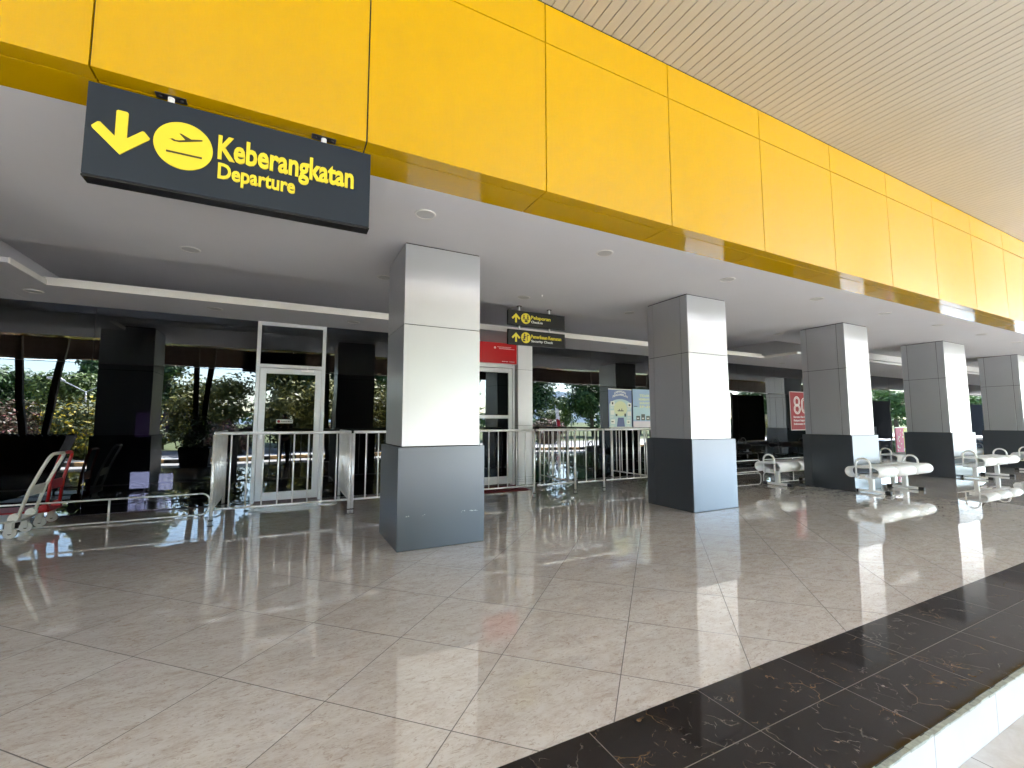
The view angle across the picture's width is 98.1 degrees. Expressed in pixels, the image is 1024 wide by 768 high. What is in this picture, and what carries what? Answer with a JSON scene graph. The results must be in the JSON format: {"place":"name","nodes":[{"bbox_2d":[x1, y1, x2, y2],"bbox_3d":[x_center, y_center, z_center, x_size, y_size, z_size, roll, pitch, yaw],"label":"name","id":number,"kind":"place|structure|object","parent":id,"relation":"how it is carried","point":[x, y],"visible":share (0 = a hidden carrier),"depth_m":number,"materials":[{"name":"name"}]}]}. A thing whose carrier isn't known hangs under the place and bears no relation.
{"place":"outdoors","nodes":[
{"label":"outdoors","id":0,"kind":"place"},
{"bbox_2d":[318,502,336,504],"bbox_3d":[-2.724,1.758,6.567,0.260,0.024,0.260,2,-6,-27],"label":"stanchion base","id":1,"kind":"object","parent":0,"point":[327,503],"visible":0.73,"depth_m":6.50,"materials":[{"name":"metal"}]},
{"bbox_2d":[0,461,1023,767],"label":"floor","id":2,"kind":"structure","parent":0,"point":[316,635],"depth_m":2.83,"materials":[{"name":"beige tile"}]},
{"bbox_2d":[0,451,65,538],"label":"baggage trolley","id":3,"kind":"object","parent":2,"relation":"on","point":[9,522],"visible":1,"depth_m":4.77,"materials":[{"name":"steel"},{"name":"red plastic"},{"name":"rubber"}]},
{"bbox_2d":[0,451,73,526],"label":"baggage trolley","id":4,"kind":"object","parent":2,"relation":"on","point":[41,520],"visible":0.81,"depth_m":5.24,"materials":[{"name":"red metal"}]},
{"bbox_2d":[0,493,209,531],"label":"guard rail","id":5,"kind":"object","parent":2,"relation":"on","point":[109,505],"visible":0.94,"depth_m":5.29,"materials":[{"name":"metal"}]},
{"bbox_2d":[213,430,227,508],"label":"railing","id":6,"kind":"object","parent":2,"relation":"on","point":[220,468],"visible":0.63,"depth_m":5.84,"materials":[{"name":"metal"}]},
{"bbox_2d":[207,431,351,526],"bbox_3d":[-2.831,1.137,5.551,1.588,1.086,0.068,2,-6,-27],"label":"railing","id":7,"kind":"object","parent":2,"relation":"on","point":[211,510],"visible":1,"depth_m":5.51,"materials":[{"name":"metal"}]},
{"bbox_2d":[337,429,351,498],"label":"railing","id":8,"kind":"object","parent":2,"relation":"on","point":[343,460],"visible":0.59,"depth_m":6.52,"materials":[{"name":"metal"}]},
{"bbox_2d":[350,430,385,513],"bbox_3d":[-1.469,1.195,6.245,1.528,1.086,0.068,2,-6,-27],"label":"railing","id":9,"kind":"object","parent":2,"relation":"on","point":[353,466],"visible":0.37,"depth_m":5.95,"materials":[{"name":"metal"}]},
{"bbox_2d":[379,243,483,551],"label":"column","id":10,"kind":"structure","parent":2,"relation":"on","point":[432,476],"depth_m":4.44,"materials":[{"name":"silver metal"}]},
{"bbox_2d":[0,358,901,468],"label":"terminal building","id":11,"kind":"structure","parent":2,"relation":"on","point":[299,369],"depth_m":9.47,"materials":[{"name":"grey"}]},
{"bbox_2d":[0,256,979,384],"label":"ceiling","id":12,"kind":"structure","parent":11,"relation":"attached to","point":[14,281],"depth_m":6.35,"materials":[{"name":"paint"}]},
{"bbox_2d":[22,289,43,293],"bbox_3d":[-5.660,-1.096,5.251,0.184,0.008,0.184,2,-6,-27],"label":"downlight","id":13,"kind":"object","parent":12,"relation":"attached to","point":[34,291],"visible":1,"depth_m":5.26,"materials":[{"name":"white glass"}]},
{"bbox_2d":[8,257,796,357],"bbox_3d":[0.586,-0.960,7.640,13.040,0.129,0.935,2,-6,-27],"label":"ceiling cove","id":14,"kind":"object","parent":12,"relation":"attached to","point":[62,282],"visible":0.86,"depth_m":5.94,"materials":[{"name":"paint"}]},
{"bbox_2d":[0,298,983,519],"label":"glass front","id":15,"kind":"object","parent":11,"relation":"attached to","point":[119,430],"visible":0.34,"depth_m":6.38,"materials":[{"name":"black"}]},
{"bbox_2d":[249,321,326,503],"bbox_3d":[-3.451,0.423,6.906,0.970,2.745,0.160,2,-6,-27],"label":"glass door","id":16,"kind":"structure","parent":15,"relation":"attached to","point":[290,391],"depth_m":6.91,"materials":[{"name":"white metal"}]},
{"bbox_2d":[479,341,514,484],"bbox_3d":[-0.404,0.557,8.486,0.980,2.745,0.110,2,-6,-27],"label":"glass door","id":17,"kind":"structure","parent":15,"relation":"attached to","point":[497,395],"depth_m":8.52,"materials":[{"name":"white metal"}]},
{"bbox_2d":[608,388,631,427],"bbox_3d":[2.422,0.539,9.918,0.670,0.860,0.009,2,-6,-27],"label":"poster","id":18,"kind":"object","parent":15,"relation":"attached to","point":[620,406],"visible":0.99,"depth_m":9.91,"materials":[{"name":"blue paper"}]},
{"bbox_2d":[632,389,649,426],"bbox_3d":[3.058,0.562,10.242,0.700,0.870,0.009,2,-6,-27],"label":"poster","id":19,"kind":"object","parent":15,"relation":"attached to","point":[641,407],"visible":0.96,"depth_m":10.20,"materials":[{"name":"blue paper"}]},
{"bbox_2d":[789,391,805,429],"bbox_3d":[8.426,0.786,12.958,1.020,1.120,0.018,2,-6,-27],"label":"poster","id":20,"kind":"object","parent":15,"relation":"attached to","point":[797,412],"visible":0.81,"depth_m":12.87,"materials":[{"name":"red paper"}]},
{"bbox_2d":[0,0,1023,333],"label":"yellow fascia","id":21,"kind":"structure","parent":11,"relation":"attached to","point":[534,108],"depth_m":3.49,"materials":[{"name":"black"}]},
{"bbox_2d":[80,81,370,233],"bbox_3d":[-1.558,-1.289,2.596,1.396,0.544,0.104,2,-6,-27],"label":"departure sign","id":22,"kind":"object","parent":21,"relation":"hanging from","point":[144,144],"visible":1,"depth_m":2.50,"materials":[{"name":"black metal"}]},
{"bbox_2d":[0,85,1023,367],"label":"ceiling","id":23,"kind":"structure","parent":11,"relation":"attached to","point":[60,217],"depth_m":4.96,"materials":[{"name":"paint"}]},
{"bbox_2d":[179,246,200,252],"bbox_3d":[-3.319,-1.386,4.583,0.184,0.008,0.184,2,-6,-27],"label":"downlight","id":24,"kind":"object","parent":23,"relation":"attached to","point":[189,249],"visible":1,"depth_m":4.58,"materials":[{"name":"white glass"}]},
{"bbox_2d":[377,275,389,279],"bbox_3d":[-1.574,-1.311,5.472,0.184,0.008,0.184,2,-6,-27],"label":"downlight","id":25,"kind":"object","parent":23,"relation":"attached to","point":[384,277],"visible":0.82,"depth_m":5.47,"materials":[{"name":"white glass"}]},
{"bbox_2d":[414,209,435,219],"bbox_3d":[-0.745,-1.454,3.813,0.184,0.008,0.184,2,-6,-27],"label":"downlight","id":26,"kind":"object","parent":23,"relation":"attached to","point":[425,214],"visible":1,"depth_m":3.81,"materials":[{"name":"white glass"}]},
{"bbox_2d":[518,296,529,299],"bbox_3d":[0.171,-1.236,6.361,0.184,0.008,0.184,2,-6,-27],"label":"downlight","id":27,"kind":"object","parent":23,"relation":"attached to","point":[523,297],"visible":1,"depth_m":6.35,"materials":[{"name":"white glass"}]},
{"bbox_2d":[507,306,564,330],"bbox_3d":[0.387,-1.034,6.967,1.020,0.304,0.080,2,-6,-27],"label":"direction sign","id":28,"kind":"object","parent":23,"relation":"hanging from","point":[518,317],"visible":1,"depth_m":6.92,"materials":[{"name":"black"}]},
{"bbox_2d":[507,326,564,348],"bbox_3d":[0.389,-0.732,6.938,1.020,0.297,0.056,2,-6,-27],"label":"direction sign","id":29,"kind":"object","parent":28,"relation":"hanging from","point":[518,336],"visible":1,"depth_m":6.90,"materials":[{"name":"black"}]},
{"bbox_2d":[596,250,612,256],"bbox_3d":[0.978,-1.380,4.690,0.184,0.008,0.184,2,-6,-27],"label":"downlight","id":30,"kind":"object","parent":23,"relation":"attached to","point":[602,253],"visible":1,"depth_m":4.70,"materials":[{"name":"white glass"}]},
{"bbox_2d":[719,277,735,281],"bbox_3d":[2.701,-1.306,5.568,0.184,0.008,0.184,2,-6,-27],"label":"downlight","id":31,"kind":"object","parent":23,"relation":"attached to","point":[728,279],"visible":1,"depth_m":5.56,"materials":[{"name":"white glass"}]},
{"bbox_2d":[809,297,823,300],"bbox_3d":[4.424,-1.232,6.445,0.184,0.008,0.184,2,-6,-27],"label":"downlight","id":32,"kind":"object","parent":23,"relation":"attached to","point":[816,298],"visible":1,"depth_m":6.45,"materials":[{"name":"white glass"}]},
{"bbox_2d":[538,0,1023,241],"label":"canopy","id":33,"kind":"object","parent":11,"relation":"attached to","point":[926,96],"visible":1,"depth_m":4.26,"materials":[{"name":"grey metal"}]},
{"bbox_2d":[484,485,530,493],"bbox_3d":[-0.267,1.879,7.918,1.050,0.012,0.620,2,-6,-27],"label":"doormat","id":34,"kind":"object","parent":2,"relation":"on","point":[504,490],"visible":0.56,"depth_m":7.87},
{"bbox_2d":[479,429,535,496],"bbox_3d":[-0.213,1.249,6.884,1.348,1.086,0.068,2,-6,-27],"label":"railing","id":35,"kind":"object","parent":2,"relation":"on","point":[503,430],"visible":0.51,"depth_m":7.00,"materials":[{"name":"metal"}]},
{"bbox_2d":[515,345,532,484],"bbox_3d":[0.231,0.576,8.748,0.320,2.750,0.140,2,-6,-27],"label":"pilaster","id":36,"kind":"object","parent":2,"relation":"on","point":[523,396],"visible":0.84,"depth_m":8.68,"materials":[{"name":"white"}]},
{"bbox_2d":[480,341,516,364],"bbox_3d":[-0.368,-0.599,8.514,1.038,0.408,0.031,2,-6,-27],"label":"red sign","id":37,"kind":"object","parent":36,"relation":"attached to","point":[498,353],"visible":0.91,"depth_m":8.55,"materials":[{"name":"red"}]},
{"bbox_2d":[536,429,576,493],"bbox_3d":[0.746,1.290,7.373,0.794,1.086,0.068,2,-6,-27],"label":"railing","id":38,"kind":"object","parent":2,"relation":"on","point":[567,482],"visible":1,"depth_m":7.41,"materials":[{"name":"metal"}]},
{"bbox_2d":[539,428,573,483],"bbox_3d":[0.792,1.355,8.120,0.068,1.086,1.174,2,-6,-27],"label":"railing","id":39,"kind":"object","parent":2,"relation":"on","point":[540,475],"visible":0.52,"depth_m":8.17,"materials":[{"name":"metal"}]},
{"bbox_2d":[576,428,605,490],"bbox_3d":[1.373,1.317,7.692,0.604,1.086,0.068,2,-6,-27],"label":"railing","id":40,"kind":"object","parent":2,"relation":"on","point":[603,448],"visible":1,"depth_m":7.75,"materials":[{"name":"metal"}]},
{"bbox_2d":[604,428,649,480],"bbox_3d":[2.166,1.351,8.096,1.164,1.086,0.068,2,-6,-27],"label":"railing","id":41,"kind":"object","parent":2,"relation":"on","point":[626,429],"visible":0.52,"depth_m":8.07,"materials":[{"name":"metal"}]},
{"bbox_2d":[610,427,646,478],"bbox_3d":[2.359,1.422,8.919,0.068,1.086,1.174,2,-6,-27],"label":"railing","id":42,"kind":"object","parent":2,"relation":"on","point":[622,471],"visible":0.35,"depth_m":9.07,"materials":[{"name":"metal"}]},
{"bbox_2d":[647,294,737,512],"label":"column","id":43,"kind":"structure","parent":2,"relation":"on","point":[691,457],"depth_m":6.26,"materials":[{"name":"silver metal"}]},
{"bbox_2d":[736,460,759,472],"bbox_3d":[4.495,1.908,9.976,3.421,0.292,0.023,2,-6,-27],"label":"guard rail","id":44,"kind":"object","parent":2,"relation":"on","point":[748,471],"visible":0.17,"depth_m":10.54,"materials":[{"name":"metal"}]},
{"bbox_2d":[497,562,1023,767],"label":"floor border","id":45,"kind":"object","parent":2,"relation":"attached to","point":[875,693],"depth_m":1.93,"materials":[{"name":"black stone"}]},
{"bbox_2d":[891,674,1023,767],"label":"step riser","id":46,"kind":"object","parent":45,"relation":"attached to","point":[961,741],"depth_m":1.87,"materials":[{"name":"white tile"}]},
{"bbox_2d":[873,667,1023,767],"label":"step edge","id":47,"kind":"object","parent":46,"relation":"on","point":[911,747],"visible":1,"depth_m":1.78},
{"bbox_2d":[755,454,804,486],"bbox_3d":[5.620,1.646,8.738,1.891,0.603,0.540,2,-6,-27],"label":"bench","id":48,"kind":"object","parent":2,"relation":"on","point":[776,467],"visible":0.61,"depth_m":8.40,"materials":[{"name":"white metal"}]},
{"bbox_2d":[764,457,803,459],"bbox_3d":[7.078,2.019,11.291,2.221,0.292,0.023,2,-6,-27],"label":"guard rail","id":49,"kind":"object","parent":2,"relation":"on","point":[784,458],"visible":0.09,"depth_m":11.18,"materials":[{"name":"metal"}]},
{"bbox_2d":[800,322,881,491],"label":"column","id":50,"kind":"structure","parent":2,"relation":"on","point":[839,437],"depth_m":8.08,"materials":[{"name":"silver metal"}]},
{"bbox_2d":[845,454,932,495],"bbox_3d":[6.656,1.566,7.811,1.891,0.603,0.540,2,-6,-27],"label":"bench","id":51,"kind":"object","parent":2,"relation":"on","point":[903,469],"visible":0.99,"depth_m":7.60,"materials":[{"name":"white metal"}]},
{"bbox_2d":[879,448,905,462],"bbox_3d":[9.466,1.812,10.697,1.891,0.603,0.540,2,-6,-27],"label":"bench","id":52,"kind":"object","parent":2,"relation":"on","point":[890,457],"visible":0.34,"depth_m":10.35,"materials":[{"name":"white metal"}]},
{"bbox_2d":[894,427,906,451],"bbox_3d":[12.921,1.932,14.599,1.240,1.030,0.043,2,-6,-27],"label":"banner stand","id":53,"kind":"object","parent":2,"relation":"on","point":[899,439],"visible":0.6,"depth_m":14.42,"materials":[{"name":"pink"}]},
{"bbox_2d":[901,341,978,477],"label":"column","id":54,"kind":"structure","parent":2,"relation":"on","point":[939,435],"depth_m":9.91,"materials":[{"name":"silver metal"}]},
{"bbox_2d":[955,448,1019,479],"bbox_3d":[10.396,1.727,9.716,1.891,0.603,0.540,2,-6,-27],"label":"bench","id":55,"kind":"object","parent":2,"relation":"on","point":[994,460],"visible":0.98,"depth_m":9.49,"materials":[{"name":"white metal"}]},
{"bbox_2d":[978,354,1023,467],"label":"column","id":56,"kind":"structure","parent":2,"relation":"on","point":[1002,385],"depth_m":11.94,"materials":[{"name":"silver metal"}]},
{"bbox_2d":[1010,446,1023,469],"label":"bench","id":57,"kind":"object","parent":2,"relation":"on","point":[1019,454],"visible":0.91,"depth_m":10.98,"materials":[{"name":"white metal"}]},
{"bbox_2d":[976,443,983,454],"bbox_3d":[12.627,1.948,12.307,1.891,0.603,0.540,2,-6,-27],"label":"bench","id":58,"kind":"object","parent":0,"point":[980,451],"visible":0.15,"depth_m":12.18,"materials":[{"name":"white metal"}]},
{"bbox_2d":[958,715,1023,767],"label":"terrace","id":59,"kind":"structure","parent":0,"point":[1004,748],"depth_m":1.87,"materials":[{"name":"tile"}]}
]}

